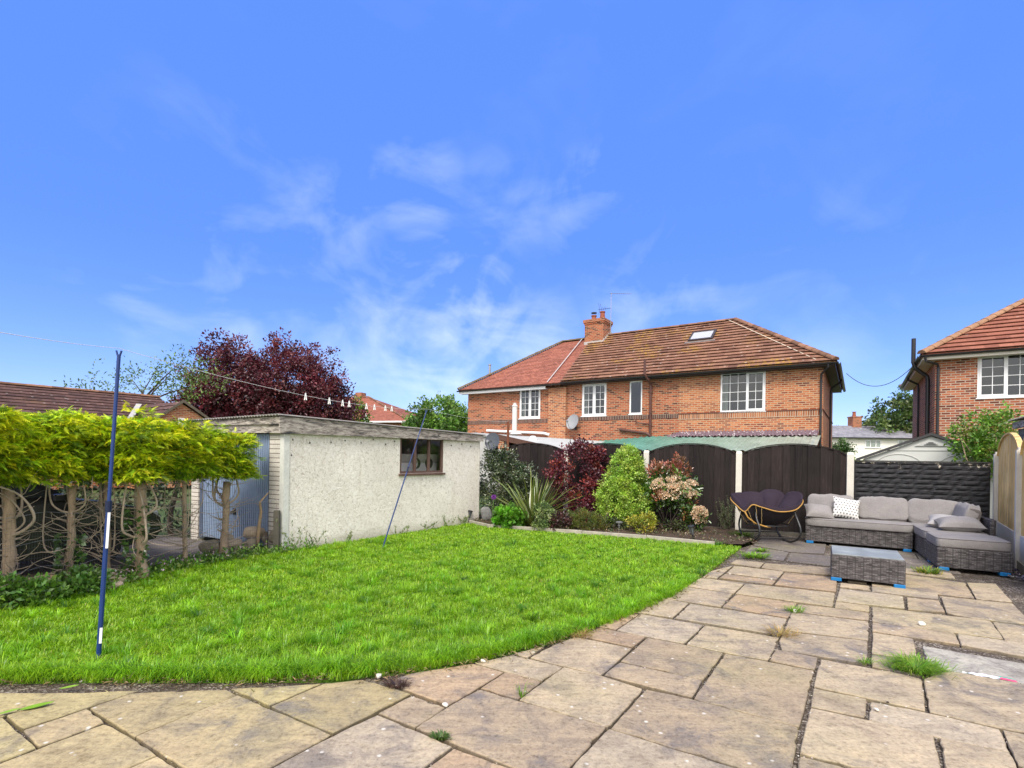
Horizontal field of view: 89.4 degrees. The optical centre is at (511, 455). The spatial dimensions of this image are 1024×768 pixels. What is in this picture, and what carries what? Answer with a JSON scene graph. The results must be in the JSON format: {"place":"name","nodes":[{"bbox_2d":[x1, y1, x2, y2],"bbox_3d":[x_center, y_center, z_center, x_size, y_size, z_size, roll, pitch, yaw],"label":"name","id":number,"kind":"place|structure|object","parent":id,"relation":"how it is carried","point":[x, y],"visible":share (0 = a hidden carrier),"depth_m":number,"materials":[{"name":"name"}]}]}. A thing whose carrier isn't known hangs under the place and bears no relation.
{"place":"outdoors","nodes":[
{"label":"outdoors","id":0,"kind":"place"},
{"bbox_2d":[0,536,268,579],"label":"driveway","id":1,"kind":"structure","parent":0,"point":[161,546],"depth_m":8.01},
{"bbox_2d":[0,404,22,586],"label":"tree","id":2,"kind":"object","parent":1,"relation":"on","point":[2,427],"visible":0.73,"depth_m":5.06,"materials":[{"name":"green plant"}]},
{"bbox_2d":[0,405,90,581],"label":"tree","id":3,"kind":"object","parent":1,"relation":"on","point":[21,459],"visible":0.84,"depth_m":5.37,"materials":[{"name":"green plant"}]},
{"bbox_2d":[0,406,136,577],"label":"tree","id":4,"kind":"object","parent":1,"relation":"on","point":[71,491],"visible":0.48,"depth_m":5.82,"materials":[{"name":"green plant"}]},
{"bbox_2d":[52,533,87,575],"bbox_3d":[-5.018,1.231,5.880,0.319,0.698,0.318,1,0,0],"label":"ivy","id":5,"kind":"object","parent":4,"relation":"attached to","point":[57,547],"visible":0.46,"depth_m":5.83,"materials":[{"name":"green plant"}]},
{"bbox_2d":[0,482,160,567],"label":"fence","id":6,"kind":"object","parent":1,"relation":"on","point":[59,500],"visible":0.41,"depth_m":6.53,"materials":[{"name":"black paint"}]},
{"bbox_2d":[35,415,164,568],"bbox_3d":[-5.136,0.537,6.397,1.363,2.167,1.330,1,0,0],"label":"tree","id":7,"kind":"object","parent":1,"relation":"on","point":[108,429],"visible":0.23,"depth_m":6.28,"materials":[{"name":"green plant"}]},
{"bbox_2d":[0,538,318,607],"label":"border weeds","id":8,"kind":"object","parent":1,"relation":"on","point":[204,558],"visible":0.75,"depth_m":7.17,"materials":[{"name":"green plant"}]},
{"bbox_2d":[0,543,266,597],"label":"border flowers","id":9,"kind":"object","parent":8,"relation":"on","point":[171,560],"visible":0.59,"depth_m":6.85,"materials":[{"name":"green plant"}]},
{"bbox_2d":[136,416,235,566],"bbox_3d":[-4.708,0.527,7.189,1.359,2.113,1.336,1,0,0],"label":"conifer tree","id":10,"kind":"object","parent":1,"relation":"on","point":[208,442],"visible":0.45,"depth_m":7.16,"materials":[{"name":"green plant"}]},
{"bbox_2d":[198,539,219,553],"bbox_3d":[-4.628,1.413,7.966,0.271,0.212,0.315,-16,-11,-3],"label":"rock","id":11,"kind":"object","parent":1,"relation":"on","point":[203,545],"visible":0.57,"depth_m":7.86,"materials":[{"name":"grey stone"}]},
{"bbox_2d":[168,427,266,557],"bbox_3d":[-4.585,0.565,7.972,1.374,2.042,1.122,1,0,0],"label":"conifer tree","id":12,"kind":"object","parent":1,"relation":"on","point":[243,468],"visible":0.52,"depth_m":7.94,"materials":[{"name":"green plant"}]},
{"bbox_2d":[228,539,241,550],"bbox_3d":[-4.431,1.413,8.193,0.290,0.198,0.266,8,-9,-28],"label":"rock","id":13,"kind":"object","parent":1,"relation":"on","point":[236,542],"visible":0.42,"depth_m":8.15,"materials":[{"name":"grey stone"}]},
{"bbox_2d":[241,538,256,550],"bbox_3d":[-4.232,1.430,8.332,0.210,0.168,0.251,-13,8,9],"label":"rock","id":14,"kind":"object","parent":1,"relation":"on","point":[254,542],"visible":0.71,"depth_m":8.25,"materials":[{"name":"grey stone"}]},
{"bbox_2d":[255,493,267,550],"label":"dead sapling","id":15,"kind":"object","parent":1,"relation":"on","point":[258,528],"visible":0.87,"depth_m":8.42,"materials":[{"name":"brown wood"}]},
{"bbox_2d":[0,525,739,683],"bbox_3d":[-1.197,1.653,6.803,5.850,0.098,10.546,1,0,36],"label":"lawn","id":16,"kind":"structure","parent":0,"point":[319,680],"depth_m":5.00,"materials":[{"name":"green plant"}]},
{"bbox_2d":[0,570,72,610],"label":"nettle clump","id":17,"kind":"object","parent":16,"relation":"on","point":[32,591],"visible":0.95,"depth_m":5.19,"materials":[{"name":"green plant"}]},
{"bbox_2d":[58,563,118,595],"bbox_3d":[-4.699,1.371,5.712,0.699,0.389,0.503,1,0,17],"label":"nettle clump","id":18,"kind":"object","parent":16,"relation":"on","point":[85,579],"visible":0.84,"depth_m":5.62,"materials":[{"name":"green plant"}]},
{"bbox_2d":[96,350,122,657],"bbox_3d":[-3.067,0.386,3.941,0.153,2.378,0.043,1,0,-8],"label":"line prop","id":19,"kind":"object","parent":16,"relation":"on","point":[108,506],"visible":0.93,"depth_m":3.93,"materials":[{"name":"blue paint"}]},
{"bbox_2d":[108,575,126,581],"bbox_3d":[-4.741,1.486,6.178,0.268,0.094,0.106,-5,2,-17],"label":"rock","id":20,"kind":"object","parent":16,"relation":"on","point":[120,578],"visible":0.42,"depth_m":6.16,"materials":[{"name":"beige stone"}]},
{"bbox_2d":[54,400,201,579],"bbox_3d":[-4.776,0.447,6.460,1.349,2.282,1.324,1,0,0],"label":"tree","id":21,"kind":"object","parent":16,"relation":"on","point":[148,469],"visible":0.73,"depth_m":6.34,"materials":[{"name":"green plant"}]},
{"bbox_2d":[120,504,150,573],"bbox_3d":[-4.678,1.082,6.417,0.314,0.961,0.315,1,0,0],"label":"ivy","id":22,"kind":"object","parent":21,"relation":"attached to","point":[126,548],"visible":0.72,"depth_m":6.34,"materials":[{"name":"green plant"}]},
{"bbox_2d":[0,499,277,592],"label":"wire fence","id":23,"kind":"object","parent":16,"relation":"on","point":[173,506],"visible":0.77,"depth_m":6.40,"materials":[{"name":"grey metal"}]},
{"bbox_2d":[0,556,731,691],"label":"edge straw","id":24,"kind":"object","parent":16,"relation":"on","point":[317,677],"visible":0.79,"depth_m":3.69,"materials":[{"name":"beige plant"}]},
{"bbox_2d":[276,515,468,551],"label":"wall weeds","id":25,"kind":"object","parent":16,"relation":"on","point":[351,535],"depth_m":8.66,"materials":[{"name":"green plant"}]},
{"bbox_2d":[383,410,427,545],"bbox_3d":[-1.860,0.386,9.001,0.880,2.420,0.038,1,0,-44],"label":"line prop","id":26,"kind":"object","parent":16,"relation":"on","point":[403,481],"visible":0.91,"depth_m":8.96,"materials":[{"name":"blue paint"}]},
{"bbox_2d":[469,520,714,543],"bbox_3d":[1.284,1.609,10.678,5.410,0.132,0.450,1,0,28],"label":"bed edging","id":27,"kind":"object","parent":16,"relation":"on","point":[524,528],"visible":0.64,"depth_m":10.49,"materials":[{"name":"concrete"}]},
{"bbox_2d":[55,487,757,549],"bbox_3d":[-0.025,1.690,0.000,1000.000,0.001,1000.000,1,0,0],"label":"ground","id":28,"kind":"structure","parent":0,"point":[188,530],"depth_m":16.71,"materials":[{"name":"brown soil"}]},
{"bbox_2d":[9,437,191,535],"bbox_3d":[-7.886,0.417,6.763,1.712,2.356,9.624,1,0,20],"label":"dark hedge","id":29,"kind":"object","parent":28,"relation":"on","point":[157,487],"visible":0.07,"depth_m":9.68,"materials":[{"name":"green plant"}]},
{"bbox_2d":[0,381,215,489],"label":"bungalow","id":30,"kind":"object","parent":28,"relation":"on","point":[30,398],"visible":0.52,"depth_m":22.31,"materials":[{"name":"red brick"}]},
{"bbox_2d":[54,344,235,402],"bbox_3d":[-20.477,-2.423,28.983,9.238,7.652,3.781,1,0,0],"label":"leafy tree","id":31,"kind":"object","parent":28,"relation":"on","point":[154,389],"visible":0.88,"depth_m":28.93,"materials":[{"name":"green plant"}]},
{"bbox_2d":[166,327,367,433],"bbox_3d":[-15.605,-3.305,33.190,12.187,9.594,6.793,1,0,0],"label":"copper beech","id":32,"kind":"object","parent":28,"relation":"on","point":[240,398],"visible":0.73,"depth_m":31.73,"materials":[{"name":"purple plant"}]},
{"bbox_2d":[273,510,279,551],"bbox_3d":[-3.789,1.263,8.330,0.090,0.760,0.060,1,0,0],"label":"fence stake","id":33,"kind":"object","parent":28,"relation":"on","point":[276,530],"visible":0.71,"depth_m":8.30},
{"bbox_2d":[183,413,485,551],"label":"prefab garage","id":34,"kind":"structure","parent":28,"relation":"on","point":[338,480],"depth_m":9.41,"materials":[{"name":"concrete"}]},
{"bbox_2d":[203,434,268,544],"bbox_3d":[-4.874,0.562,9.049,1.879,1.870,0.106,1,0,29],"label":"garage door","id":35,"kind":"structure","parent":34,"relation":"in","point":[252,489],"depth_m":8.91,"materials":[{"name":"blue paint"}]},
{"bbox_2d":[401,454,437,470],"bbox_3d":[-2.463,0.753,11.104,0.620,1.580,1.820,1,0,36],"label":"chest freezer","id":36,"kind":"object","parent":34,"relation":"in","point":[406,458],"visible":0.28,"depth_m":11.20,"materials":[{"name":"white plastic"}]},
{"bbox_2d":[399,438,444,475],"bbox_3d":[-1.887,0.029,10.886,0.099,0.775,1.315,1,0,36],"label":"window","id":37,"kind":"structure","parent":34,"relation":"in","point":[440,472],"depth_m":10.97,"materials":[{"name":"brown wood"}]},
{"bbox_2d":[485,433,499,455],"bbox_3d":[-0.488,-0.271,12.511,0.446,0.568,0.341,1,0,-31],"label":"satellite dish","id":38,"kind":"object","parent":34,"relation":"attached to","point":[493,438],"visible":0.93,"depth_m":12.54,"materials":[{"name":"grey metal"}]},
{"bbox_3d":[-4.082,1.359,8.724,0.277,0.206,0.241,13,-1,-32],"label":"rock","id":39,"kind":"object","parent":34,"relation":"on","visible":0},
{"bbox_2d":[243,526,264,538],"bbox_3d":[-4.286,1.296,8.615,0.320,0.230,0.284,8,-8,16],"label":"rock","id":40,"kind":"object","parent":39,"relation":"on","point":[249,533],"visible":0.59,"depth_m":8.51,"materials":[{"name":"stone"}]},
{"bbox_2d":[344,396,374,422],"bbox_3d":[-11.012,-1.403,37.022,2.816,5.880,2.642,1,0,-28],"label":"broadleaf tree","id":41,"kind":"object","parent":28,"relation":"on","point":[367,419],"visible":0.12,"depth_m":37.15,"materials":[{"name":"green plant"}]},
{"bbox_2d":[321,392,414,425],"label":"distant house","id":42,"kind":"structure","parent":28,"relation":"on","point":[388,416],"depth_m":47.47,"materials":[{"name":"red brick"}]},
{"bbox_2d":[400,390,467,432],"bbox_3d":[-5.584,-1.711,39.819,6.932,6.682,5.207,1,0,0],"label":"broadleaf tree","id":43,"kind":"object","parent":28,"relation":"on","point":[452,407],"visible":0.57,"depth_m":38.92,"materials":[{"name":"green plant"}]},
{"bbox_2d":[457,337,585,445],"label":"brick house","id":44,"kind":"structure","parent":28,"relation":"on","point":[533,389],"depth_m":25.57,"materials":[{"name":"orange brick"}]},
{"bbox_2d":[519,390,540,418],"bbox_3d":[0.891,-2.469,24.782,1.240,1.475,0.250,1,0,34],"label":"window","id":45,"kind":"structure","parent":44,"relation":"in","point":[523,403],"depth_m":24.84,"materials":[{"name":"white plastic"}]},
{"bbox_2d":[476,403,604,489],"bbox_3d":[0.706,-0.380,22.942,8.250,3.980,3.010,1,0,34],"label":"extension","id":46,"kind":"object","parent":28,"relation":"on","point":[514,437],"visible":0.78,"depth_m":22.26,"materials":[{"name":"white paint"}]},
{"bbox_2d":[495,443,853,536],"bbox_3d":[3.261,0.777,12.373,8.240,2.144,0.120,1,0,26],"label":"garden fence","id":47,"kind":"object","parent":28,"relation":"on","point":[805,470],"visible":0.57,"depth_m":11.44,"materials":[{"name":"wood"}]},
{"bbox_2d":[559,311,845,492],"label":"brick house","id":48,"kind":"structure","parent":28,"relation":"on","point":[733,374],"depth_m":21.02,"materials":[{"name":"brick"}]},
{"bbox_2d":[566,414,577,429],"bbox_3d":[2.680,-1.485,23.022,0.543,0.711,0.556,1,0,7],"label":"satellite dish","id":49,"kind":"object","parent":48,"relation":"attached to","point":[571,421],"visible":1,"depth_m":23.12,"materials":[{"name":"grey metal"}]},
{"bbox_2d":[581,383,606,416],"bbox_3d":[3.667,-2.443,22.926,1.240,1.465,0.250,1,0,34],"label":"window","id":50,"kind":"structure","parent":48,"relation":"in","point":[585,400],"depth_m":22.89,"materials":[{"name":"white plastic"}]},
{"bbox_2d":[628,381,641,414],"bbox_3d":[5.221,-2.424,21.814,0.620,1.435,0.130,1,0,34],"label":"window","id":51,"kind":"structure","parent":48,"relation":"in","point":[631,382],"depth_m":21.88,"materials":[{"name":"white plastic"}]},
{"bbox_2d":[719,371,765,412],"bbox_3d":[8.721,-2.382,19.546,1.640,1.535,0.250,1,0,34],"label":"window","id":52,"kind":"structure","parent":48,"relation":"in","point":[724,392],"depth_m":19.49,"materials":[{"name":"white plastic"}]},
{"bbox_2d":[599,429,820,450],"bbox_3d":[6.119,0.351,19.297,9.120,2.682,3.020,1,0,34],"label":"corrugated canopy","id":53,"kind":"object","parent":28,"relation":"on","point":[736,442],"visible":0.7,"depth_m":18.85,"materials":[{"name":"green plastic"}]},
{"bbox_2d":[832,437,857,457],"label":"yew bush","id":54,"kind":"object","parent":28,"relation":"on","point":[844,446],"visible":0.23,"depth_m":47.03,"materials":[{"name":"green plant"}]},
{"bbox_2d":[832,412,911,459],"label":"white cottage","id":55,"kind":"structure","parent":28,"relation":"on","point":[866,440],"depth_m":55.97,"materials":[{"name":"white paint"}]},
{"bbox_2d":[865,440,880,447],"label":"window","id":56,"kind":"structure","parent":55,"relation":"in","point":[865,440],"depth_m":55.82,"materials":[{"name":"white plastic"}]},
{"bbox_2d":[862,385,912,433],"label":"oak tree","id":57,"kind":"object","parent":28,"relation":"on","point":[901,418],"visible":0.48,"depth_m":57.43,"materials":[{"name":"green plant"}]},
{"bbox_2d":[856,433,992,518],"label":"garden shed","id":58,"kind":"structure","parent":28,"relation":"on","point":[929,447],"depth_m":12.62,"materials":[{"name":"plastic"}]},
{"bbox_2d":[899,298,1023,442],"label":"brick house","id":59,"kind":"structure","parent":28,"relation":"on","point":[949,379],"depth_m":16.19,"materials":[{"name":"orange brick"}]},
{"bbox_2d":[976,355,1023,398],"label":"window","id":60,"kind":"structure","parent":59,"relation":"in","point":[979,366],"depth_m":15.54,"materials":[{"name":"white plastic"}]},
{"bbox_2d":[943,400,1023,481],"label":"flowering shrub","id":61,"kind":"object","parent":28,"relation":"on","point":[985,447],"visible":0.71,"depth_m":11.61,"materials":[{"name":"green plant"}]},
{"bbox_2d":[992,432,1023,574],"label":"timber fence","id":62,"kind":"object","parent":28,"relation":"on","point":[1008,488],"visible":0.97,"depth_m":8.53,"materials":[{"name":"wood"}]},
{"bbox_2d":[1008,416,1023,440],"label":"block shed","id":63,"kind":"structure","parent":28,"relation":"on","point":[1019,423],"depth_m":10.19,"materials":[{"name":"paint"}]},
{"bbox_2d":[0,533,1023,767],"bbox_3d":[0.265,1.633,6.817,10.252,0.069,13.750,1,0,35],"label":"patio","id":64,"kind":"structure","parent":0,"point":[745,707],"depth_m":3.34,"materials":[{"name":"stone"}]},
{"bbox_2d":[17,701,53,710],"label":"fallen leaf","id":65,"kind":"object","parent":64,"relation":"on","point":[35,705],"visible":1,"depth_m":3.19,"materials":[{"name":"green plant"}]},
{"bbox_2d":[9,569,709,682],"bbox_3d":[0.789,1.629,5.878,9.635,0.027,1.708,1,0,-37],"label":"edge grit","id":66,"kind":"object","parent":64,"relation":"on","point":[283,678],"visible":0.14,"depth_m":3.68,"materials":[{"name":"gravel"}]},
{"bbox_2d":[381,674,413,688],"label":"dead weed","id":67,"kind":"object","parent":64,"relation":"on","point":[398,683],"visible":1,"depth_m":3.57,"materials":[{"name":"brown plant"}]},
{"bbox_2d":[429,729,452,740],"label":"weed","id":68,"kind":"object","parent":64,"relation":"on","point":[438,735],"visible":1,"depth_m":2.92,"materials":[{"name":"green plant"}]},
{"bbox_2d":[561,626,595,639],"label":"dry grass","id":69,"kind":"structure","parent":64,"relation":"on","point":[582,633],"depth_m":4.61,"materials":[{"name":"beige plant"}]},
{"bbox_2d":[736,550,771,558],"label":"weed","id":70,"kind":"object","parent":64,"relation":"on","point":[755,555],"visible":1,"depth_m":8.42,"materials":[{"name":"green plant"}]},
{"bbox_2d":[730,489,803,542],"bbox_3d":[4.973,1.185,10.129,1.366,1.002,1.010,1,0,4],"label":"rocking chair","id":71,"kind":"object","parent":64,"relation":"on","point":[768,508],"visible":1,"depth_m":9.94,"materials":[{"name":"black fabric"}]},
{"bbox_2d":[751,622,804,638],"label":"dry grass","id":72,"kind":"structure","parent":64,"relation":"on","point":[781,632],"depth_m":4.74,"materials":[{"name":"beige plant"}]},
{"bbox_2d":[782,605,807,612],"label":"grass tuft","id":73,"kind":"object","parent":64,"relation":"on","point":[792,611],"visible":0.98,"depth_m":5.45,"materials":[{"name":"green plant"}]},
{"bbox_2d":[805,494,913,551],"bbox_3d":[6.587,1.232,9.895,1.695,0.934,0.832,1,0,33],"label":"rattan sofa","id":74,"kind":"object","parent":64,"relation":"on","point":[881,521],"visible":0.77,"depth_m":9.68,"materials":[{"name":"beige fabric"}]},
{"bbox_2d":[804,503,834,518],"bbox_3d":[5.967,1.090,10.053,0.485,0.210,0.426,5,30,21],"label":"throw pillow","id":75,"kind":"object","parent":74,"relation":"on","point":[818,511],"visible":0.98,"depth_m":9.95,"materials":[{"name":"beige fabric"}]},
{"bbox_2d":[833,496,859,518],"bbox_3d":[6.446,1.022,9.983,0.460,0.420,0.173,10,-21,18],"label":"throw pillow","id":76,"kind":"object","parent":74,"relation":"on","point":[846,508],"visible":0.98,"depth_m":9.92,"materials":[{"name":"fabric"}]},
{"bbox_2d":[853,655,876,664],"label":"grass tuft","id":77,"kind":"object","parent":64,"relation":"on","point":[868,661],"visible":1,"depth_m":4.09,"materials":[{"name":"green plant"}]},
{"bbox_2d":[830,545,905,588],"bbox_3d":[4.817,1.495,7.055,0.800,0.355,0.822,1,0,31],"label":"coffee table","id":78,"kind":"object","parent":64,"relation":"on","point":[873,565],"visible":1,"depth_m":6.76,"materials":[{"name":"grey wicker"}]},
{"bbox_2d":[872,649,971,679],"bbox_3d":[3.110,1.605,3.993,0.720,0.093,0.589,1,0,0],"label":"grass tuft","id":79,"kind":"object","parent":64,"relation":"on","point":[911,665],"visible":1,"depth_m":3.97,"materials":[{"name":"green plant"}]},
{"bbox_2d":[854,460,990,517],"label":"stone wall","id":80,"kind":"structure","parent":64,"relation":"on","point":[967,482],"depth_m":10.02,"materials":[{"name":"grey stone"}]},
{"bbox_2d":[909,564,945,574],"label":"weed","id":81,"kind":"object","parent":64,"relation":"on","point":[928,570],"visible":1,"depth_m":7.46,"materials":[{"name":"green plant"}]},
{"bbox_2d":[907,498,1012,575],"bbox_3d":[7.283,1.248,8.534,0.960,0.923,2.432,1,0,29],"label":"rattan chaise","id":82,"kind":"object","parent":64,"relation":"on","point":[987,549],"visible":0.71,"depth_m":7.75,"materials":[{"name":"beige fabric"}]},
{"bbox_2d":[927,514,952,527],"bbox_3d":[7.423,1.137,8.796,0.565,0.205,0.446,6,17,41],"label":"throw pillow","id":83,"kind":"object","parent":82,"relation":"on","point":[931,522],"visible":0.29,"depth_m":8.82,"materials":[{"name":"fabric"}]},
{"bbox_2d":[934,516,986,531],"bbox_3d":[7.321,1.125,8.464,0.605,0.221,0.446,-1,9,31],"label":"throw pillow","id":84,"kind":"object","parent":82,"relation":"on","point":[960,523],"visible":0.99,"depth_m":8.34,"materials":[{"name":"beige fabric"}]},
{"bbox_2d":[963,671,1016,681],"bbox_3d":[3.595,1.664,3.899,0.310,0.016,0.050,1,0,28],"label":"plastic wrapper","id":85,"kind":"object","parent":64,"relation":"on","point":[995,677],"visible":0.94,"depth_m":3.89,"materials":[{"name":"white plastic"}]},
{"bbox_2d":[988,566,1023,579],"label":"slate chippings","id":86,"kind":"object","parent":64,"relation":"on","point":[1017,572],"visible":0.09,"depth_m":7.33,"materials":[{"name":"stone"}]},
{"bbox_2d":[0,0,1023,425],"label":"sky","id":87,"kind":"structure","parent":0,"point":[431,194],"materials":[{"name":"blue"}]},
{"bbox_2d":[475,511,756,543],"bbox_3d":[1.765,1.585,11.726,6.779,0.047,2.633,1,0,26],"label":"flower bed","id":88,"kind":"object","parent":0,"point":[705,531],"visible":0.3,"depth_m":10.64,"materials":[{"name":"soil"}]},
{"bbox_2d":[481,507,491,519],"bbox_3d":[-0.612,1.389,12.350,0.280,0.332,0.138,1,0,-17],"label":"stone","id":89,"kind":"object","parent":88,"relation":"on","point":[486,512],"visible":0.94,"depth_m":12.29,"materials":[{"name":"grey stone"}]},
{"bbox_2d":[505,422,508,485],"bbox_3d":[-0.116,0.418,13.200,0.160,2.560,0.061,1,0,0],"label":"line post","id":90,"kind":"object","parent":88,"relation":"on","point":[507,423],"visible":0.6,"depth_m":13.17,"materials":[{"name":"metal"}]},
{"bbox_2d":[0,332,501,421],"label":"washing line","id":91,"kind":"object","parent":90,"relation":"attached to","point":[183,366],"visible":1,"depth_m":4.27,"materials":[{"name":"plastic"}]},
{"bbox_2d":[479,441,540,517],"bbox_3d":[-0.114,0.636,12.803,1.753,2.030,1.228,1,0,-24],"label":"evergreen shrub","id":92,"kind":"object","parent":88,"relation":"on","point":[496,463],"visible":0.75,"depth_m":12.63,"materials":[{"name":"green plant"}]},
{"bbox_2d":[491,501,528,529],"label":"geranium clump","id":93,"kind":"object","parent":88,"relation":"on","point":[500,518],"visible":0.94,"depth_m":11.20,"materials":[{"name":"green plant"}]},
{"bbox_2d":[485,471,585,525],"bbox_3d":[0.470,0.937,11.760,2.230,1.354,2.357,1,0,-34],"label":"phormium","id":94,"kind":"object","parent":88,"relation":"on","point":[536,497],"visible":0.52,"depth_m":11.42,"materials":[{"name":"green plant"}]},
{"bbox_2d":[530,500,556,531],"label":"variegated shrub","id":95,"kind":"object","parent":88,"relation":"on","point":[545,510],"visible":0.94,"depth_m":10.97,"materials":[{"name":"green plant"}]},
{"bbox_2d":[546,510,573,530],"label":"shrub","id":96,"kind":"object","parent":88,"relation":"on","point":[554,523],"visible":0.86,"depth_m":10.91,"materials":[{"name":"red plant"}]},
{"bbox_2d":[542,434,610,522],"bbox_3d":[1.592,0.560,12.465,1.770,2.156,1.185,1,0,0],"label":"smoke bush","id":97,"kind":"object","parent":88,"relation":"on","point":[578,446],"visible":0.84,"depth_m":12.41,"materials":[{"name":"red plant"}]},
{"bbox_2d":[559,507,612,530],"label":"shrub","id":98,"kind":"object","parent":88,"relation":"on","point":[591,519],"visible":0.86,"depth_m":11.00,"materials":[{"name":"green plant"}]},
{"bbox_2d":[591,443,655,523],"bbox_3d":[2.634,0.680,11.780,1.537,1.956,1.379,1,0,31],"label":"pittosporum","id":99,"kind":"object","parent":88,"relation":"on","point":[631,480],"visible":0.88,"depth_m":11.56,"materials":[{"name":"green plant"}]},
{"bbox_2d":[625,510,658,532],"bbox_3d":[2.719,1.400,10.780,0.596,0.518,0.562,1,0,43],"label":"golden spirea","id":100,"kind":"object","parent":88,"relation":"on","point":[649,524],"visible":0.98,"depth_m":10.74,"materials":[{"name":"yellow plant"}]},
{"bbox_2d":[587,513,704,531],"bbox_3d":[2.880,1.468,11.267,2.491,0.434,0.941,1,0,0],"label":"shade plant","id":101,"kind":"object","parent":88,"relation":"on","point":[659,522],"visible":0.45,"depth_m":11.10,"materials":[{"name":"green plant"}]},
{"bbox_2d":[637,452,711,529],"bbox_3d":[3.534,0.775,11.289,1.579,1.774,1.067,1,0,18],"label":"photinia","id":102,"kind":"object","parent":88,"relation":"on","point":[673,488],"visible":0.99,"depth_m":11.10,"materials":[{"name":"pink plant"}]},
{"bbox_2d":[687,525,694,538],"bbox_3d":[3.422,1.492,9.897,0.130,0.338,0.129,1,0,43],"label":"solar light","id":103,"kind":"object","parent":88,"relation":"on","point":[691,528],"visible":0.91,"depth_m":9.87,"materials":[{"name":"black plastic"}]},
{"bbox_2d":[715,495,735,529],"bbox_3d":[4.686,1.255,11.366,0.406,0.837,0.347,1,0,-30],"label":"rosemary","id":104,"kind":"object","parent":88,"relation":"on","point":[723,513],"visible":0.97,"depth_m":11.36,"materials":[{"name":"green plant"}]},
{"bbox_2d":[730,530,755,536],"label":"weed","id":105,"kind":"object","parent":88,"relation":"on","point":[738,533],"visible":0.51,"depth_m":10.52,"materials":[{"name":"green plant"}]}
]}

